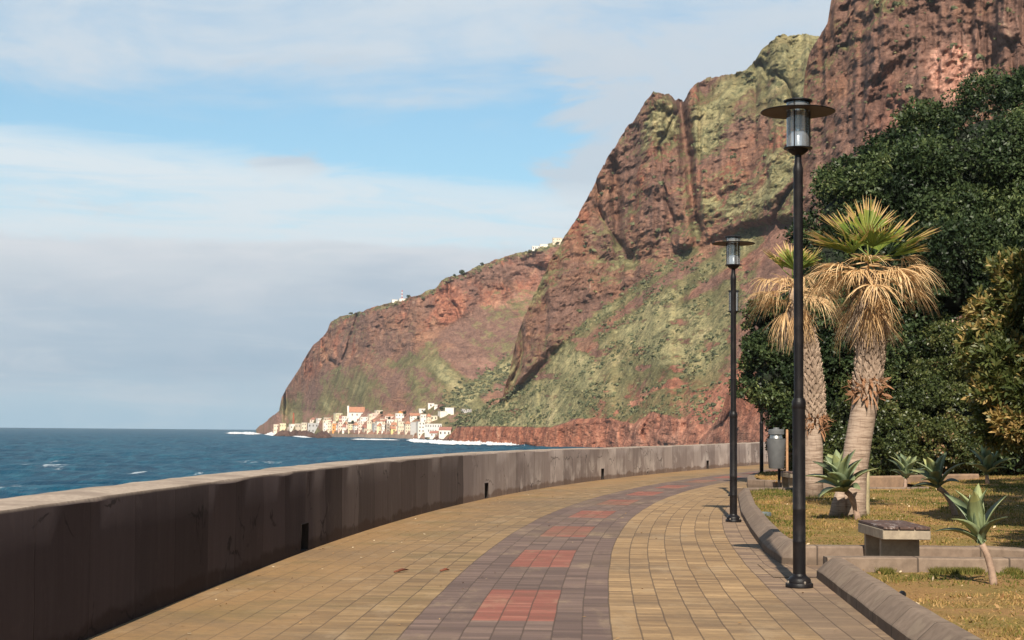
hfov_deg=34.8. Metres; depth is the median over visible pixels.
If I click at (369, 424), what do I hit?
house
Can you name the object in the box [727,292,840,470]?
broadleaf tree
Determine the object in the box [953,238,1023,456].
golden shrub
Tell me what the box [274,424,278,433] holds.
house
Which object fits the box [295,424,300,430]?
house
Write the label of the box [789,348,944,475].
hedge bush
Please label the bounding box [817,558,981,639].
kerb
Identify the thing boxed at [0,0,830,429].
sky
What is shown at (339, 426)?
house
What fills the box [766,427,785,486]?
litter bin
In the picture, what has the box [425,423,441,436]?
house
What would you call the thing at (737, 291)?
street lamp
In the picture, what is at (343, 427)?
house
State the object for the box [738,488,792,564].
kerb
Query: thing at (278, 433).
shore rock
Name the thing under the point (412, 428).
house
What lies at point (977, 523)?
agave
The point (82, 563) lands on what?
sea wall
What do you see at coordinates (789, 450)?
hedge bush
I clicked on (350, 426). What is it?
house
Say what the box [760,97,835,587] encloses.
street lamp
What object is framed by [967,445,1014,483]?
agave
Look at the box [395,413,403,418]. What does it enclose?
house
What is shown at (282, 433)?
shore rock
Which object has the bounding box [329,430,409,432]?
rampart
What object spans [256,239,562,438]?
headland
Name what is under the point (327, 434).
shore rock
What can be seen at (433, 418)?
house
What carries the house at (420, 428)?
on the headland
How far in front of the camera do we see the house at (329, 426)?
1387.12 m
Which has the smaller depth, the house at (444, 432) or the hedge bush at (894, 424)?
the hedge bush at (894, 424)
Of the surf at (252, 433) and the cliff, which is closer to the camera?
the cliff
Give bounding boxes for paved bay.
[757,563,821,576]
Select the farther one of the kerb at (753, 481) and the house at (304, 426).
the house at (304, 426)
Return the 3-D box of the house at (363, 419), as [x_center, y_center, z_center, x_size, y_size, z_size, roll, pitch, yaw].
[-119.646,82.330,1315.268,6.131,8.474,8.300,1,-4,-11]
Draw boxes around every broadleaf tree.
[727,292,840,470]
[777,142,962,392]
[808,64,1023,374]
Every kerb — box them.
[737,487,928,497]
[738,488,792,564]
[747,473,834,487]
[806,545,1023,564]
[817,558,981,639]
[823,556,1023,572]
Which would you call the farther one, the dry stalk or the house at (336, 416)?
the house at (336, 416)
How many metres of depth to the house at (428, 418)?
1226.53 m
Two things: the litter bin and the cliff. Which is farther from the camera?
the cliff
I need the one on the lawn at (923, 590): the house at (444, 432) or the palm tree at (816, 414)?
the palm tree at (816, 414)
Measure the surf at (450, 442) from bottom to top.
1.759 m
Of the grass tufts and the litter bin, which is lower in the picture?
the grass tufts
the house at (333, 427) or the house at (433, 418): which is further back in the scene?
the house at (333, 427)
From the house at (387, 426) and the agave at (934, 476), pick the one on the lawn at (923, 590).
the agave at (934, 476)
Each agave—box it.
[805,449,877,519]
[888,453,924,486]
[908,452,963,515]
[933,483,1006,584]
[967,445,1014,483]
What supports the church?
on the headland
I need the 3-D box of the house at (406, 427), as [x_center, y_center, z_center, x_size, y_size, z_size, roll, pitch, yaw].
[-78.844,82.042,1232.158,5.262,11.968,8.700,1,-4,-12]
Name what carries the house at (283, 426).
on the headland
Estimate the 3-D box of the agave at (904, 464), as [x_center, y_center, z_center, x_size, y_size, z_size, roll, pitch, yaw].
[9.950,3.833,41.317,0.916,0.961,0.958,3,-4,-31]
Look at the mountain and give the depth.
773.01 m
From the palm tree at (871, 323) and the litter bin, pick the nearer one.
the palm tree at (871, 323)
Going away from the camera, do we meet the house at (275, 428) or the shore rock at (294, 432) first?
the shore rock at (294, 432)
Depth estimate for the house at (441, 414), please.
1229.66 m
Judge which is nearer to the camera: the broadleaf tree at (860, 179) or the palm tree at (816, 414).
the palm tree at (816, 414)
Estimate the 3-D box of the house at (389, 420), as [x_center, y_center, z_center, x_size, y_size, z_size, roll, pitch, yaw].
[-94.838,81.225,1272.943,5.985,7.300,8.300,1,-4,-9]
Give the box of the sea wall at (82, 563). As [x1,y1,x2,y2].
[0,442,785,639]
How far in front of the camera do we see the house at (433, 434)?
1199.47 m
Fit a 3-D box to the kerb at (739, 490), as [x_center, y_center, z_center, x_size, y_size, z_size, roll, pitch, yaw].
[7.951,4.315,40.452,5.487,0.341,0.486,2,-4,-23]
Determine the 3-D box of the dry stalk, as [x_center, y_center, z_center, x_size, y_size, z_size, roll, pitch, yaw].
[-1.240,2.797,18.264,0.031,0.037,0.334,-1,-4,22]
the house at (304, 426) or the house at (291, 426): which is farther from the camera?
the house at (291, 426)
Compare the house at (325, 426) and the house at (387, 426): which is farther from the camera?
the house at (325, 426)
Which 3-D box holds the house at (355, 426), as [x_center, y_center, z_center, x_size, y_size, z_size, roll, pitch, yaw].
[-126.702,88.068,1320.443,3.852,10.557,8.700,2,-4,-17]
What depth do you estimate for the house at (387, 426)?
1257.12 m
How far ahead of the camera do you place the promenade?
17.06 m
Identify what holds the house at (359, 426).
on the headland
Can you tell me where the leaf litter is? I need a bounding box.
[95,487,1023,639]
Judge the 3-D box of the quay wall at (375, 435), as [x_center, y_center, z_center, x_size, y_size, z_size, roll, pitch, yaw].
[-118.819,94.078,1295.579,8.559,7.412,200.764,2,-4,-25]
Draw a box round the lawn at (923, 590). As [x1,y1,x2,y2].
[751,459,1023,639]
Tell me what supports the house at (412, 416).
on the headland
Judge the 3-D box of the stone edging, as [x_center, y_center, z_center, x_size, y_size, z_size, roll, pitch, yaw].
[11.149,4.505,44.530,5.097,0.564,0.406,4,-5,-41]
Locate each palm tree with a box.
[743,241,842,497]
[803,195,948,516]
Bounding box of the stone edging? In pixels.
[870,474,978,488]
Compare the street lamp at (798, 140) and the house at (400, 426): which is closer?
the street lamp at (798, 140)
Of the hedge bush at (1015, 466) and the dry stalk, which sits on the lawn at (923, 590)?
the hedge bush at (1015, 466)
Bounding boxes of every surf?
[229,432,259,434]
[355,438,394,439]
[408,438,518,444]
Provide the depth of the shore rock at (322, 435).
1203.27 m
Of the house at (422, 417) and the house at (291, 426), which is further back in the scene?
the house at (291, 426)
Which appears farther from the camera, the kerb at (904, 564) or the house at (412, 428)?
the house at (412, 428)
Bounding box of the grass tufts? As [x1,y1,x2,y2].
[875,566,1022,575]
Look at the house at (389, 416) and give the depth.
1282.33 m
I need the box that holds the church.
[347,406,364,421]
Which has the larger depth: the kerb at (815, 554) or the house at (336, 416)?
the house at (336, 416)
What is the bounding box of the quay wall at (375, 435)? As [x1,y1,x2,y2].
[329,433,412,438]
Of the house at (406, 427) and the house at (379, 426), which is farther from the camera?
the house at (379, 426)
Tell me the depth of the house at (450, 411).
1231.22 m
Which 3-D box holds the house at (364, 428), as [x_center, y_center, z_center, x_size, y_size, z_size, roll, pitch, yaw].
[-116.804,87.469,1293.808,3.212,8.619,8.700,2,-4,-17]
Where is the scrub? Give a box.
[332,0,1018,426]
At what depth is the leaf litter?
22.13 m
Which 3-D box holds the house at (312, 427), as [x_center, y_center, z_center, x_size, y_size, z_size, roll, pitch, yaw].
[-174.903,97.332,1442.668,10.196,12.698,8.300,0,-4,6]
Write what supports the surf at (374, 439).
on the sea
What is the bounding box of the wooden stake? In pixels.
[786,429,787,470]
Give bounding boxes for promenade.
[85,464,893,639]
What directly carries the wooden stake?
on the promenade
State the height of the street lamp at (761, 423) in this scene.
5.109 m
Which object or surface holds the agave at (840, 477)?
on the lawn at (923, 590)
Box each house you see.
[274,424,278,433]
[280,423,286,430]
[289,424,294,431]
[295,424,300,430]
[301,423,307,430]
[308,423,318,432]
[323,423,327,430]
[327,422,331,432]
[332,423,335,432]
[333,413,341,420]
[337,422,342,433]
[342,424,345,433]
[348,424,352,433]
[352,422,357,432]
[358,423,362,433]
[359,417,367,424]
[362,425,366,431]
[367,421,371,433]
[371,423,376,431]
[377,423,381,433]
[384,414,394,418]
[386,419,393,424]
[386,423,389,432]
[389,426,395,433]
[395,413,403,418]
[397,421,403,433]
[404,421,409,434]
[409,413,419,421]
[410,422,415,435]
[416,422,424,438]
[420,414,425,421]
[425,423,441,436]
[426,413,430,422]
[428,403,433,409]
[429,431,437,438]
[431,416,437,421]
[438,411,446,417]
[439,427,452,438]
[445,408,455,414]
[552,238,561,244]
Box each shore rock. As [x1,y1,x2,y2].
[275,430,292,435]
[278,431,291,435]
[291,430,300,435]
[314,431,331,437]
[316,432,328,437]
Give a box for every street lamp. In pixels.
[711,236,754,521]
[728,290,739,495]
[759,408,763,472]
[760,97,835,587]
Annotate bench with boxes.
[781,471,792,487]
[858,520,930,555]
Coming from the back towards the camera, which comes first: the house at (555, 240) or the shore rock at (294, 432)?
the shore rock at (294, 432)
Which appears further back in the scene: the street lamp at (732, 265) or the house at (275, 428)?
the house at (275, 428)
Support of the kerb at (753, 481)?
on the ground
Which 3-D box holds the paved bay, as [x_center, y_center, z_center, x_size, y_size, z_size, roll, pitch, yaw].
[4.925,2.909,18.882,4.100,0.001,1.852,1,-4,0]
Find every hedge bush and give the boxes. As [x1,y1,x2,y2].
[761,412,825,474]
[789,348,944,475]
[887,309,990,475]
[945,381,1023,475]
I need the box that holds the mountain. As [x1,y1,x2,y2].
[447,34,819,447]
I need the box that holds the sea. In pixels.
[0,428,604,498]
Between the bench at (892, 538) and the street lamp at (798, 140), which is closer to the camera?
the street lamp at (798, 140)
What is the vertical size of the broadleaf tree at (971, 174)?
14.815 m
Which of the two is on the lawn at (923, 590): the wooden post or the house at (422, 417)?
the wooden post
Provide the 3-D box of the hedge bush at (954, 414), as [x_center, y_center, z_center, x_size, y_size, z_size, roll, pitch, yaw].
[13.139,2.210,49.169,4.444,5.253,3.902,3,-5,-37]
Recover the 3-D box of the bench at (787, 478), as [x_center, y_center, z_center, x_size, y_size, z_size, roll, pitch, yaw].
[7.522,4.312,43.456,0.540,0.542,1.430,1,-4,-3]
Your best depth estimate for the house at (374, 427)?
1276.31 m
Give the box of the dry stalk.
[394,568,408,572]
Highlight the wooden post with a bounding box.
[866,472,869,513]
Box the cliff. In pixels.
[699,0,1023,443]
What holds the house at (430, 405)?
on the headland

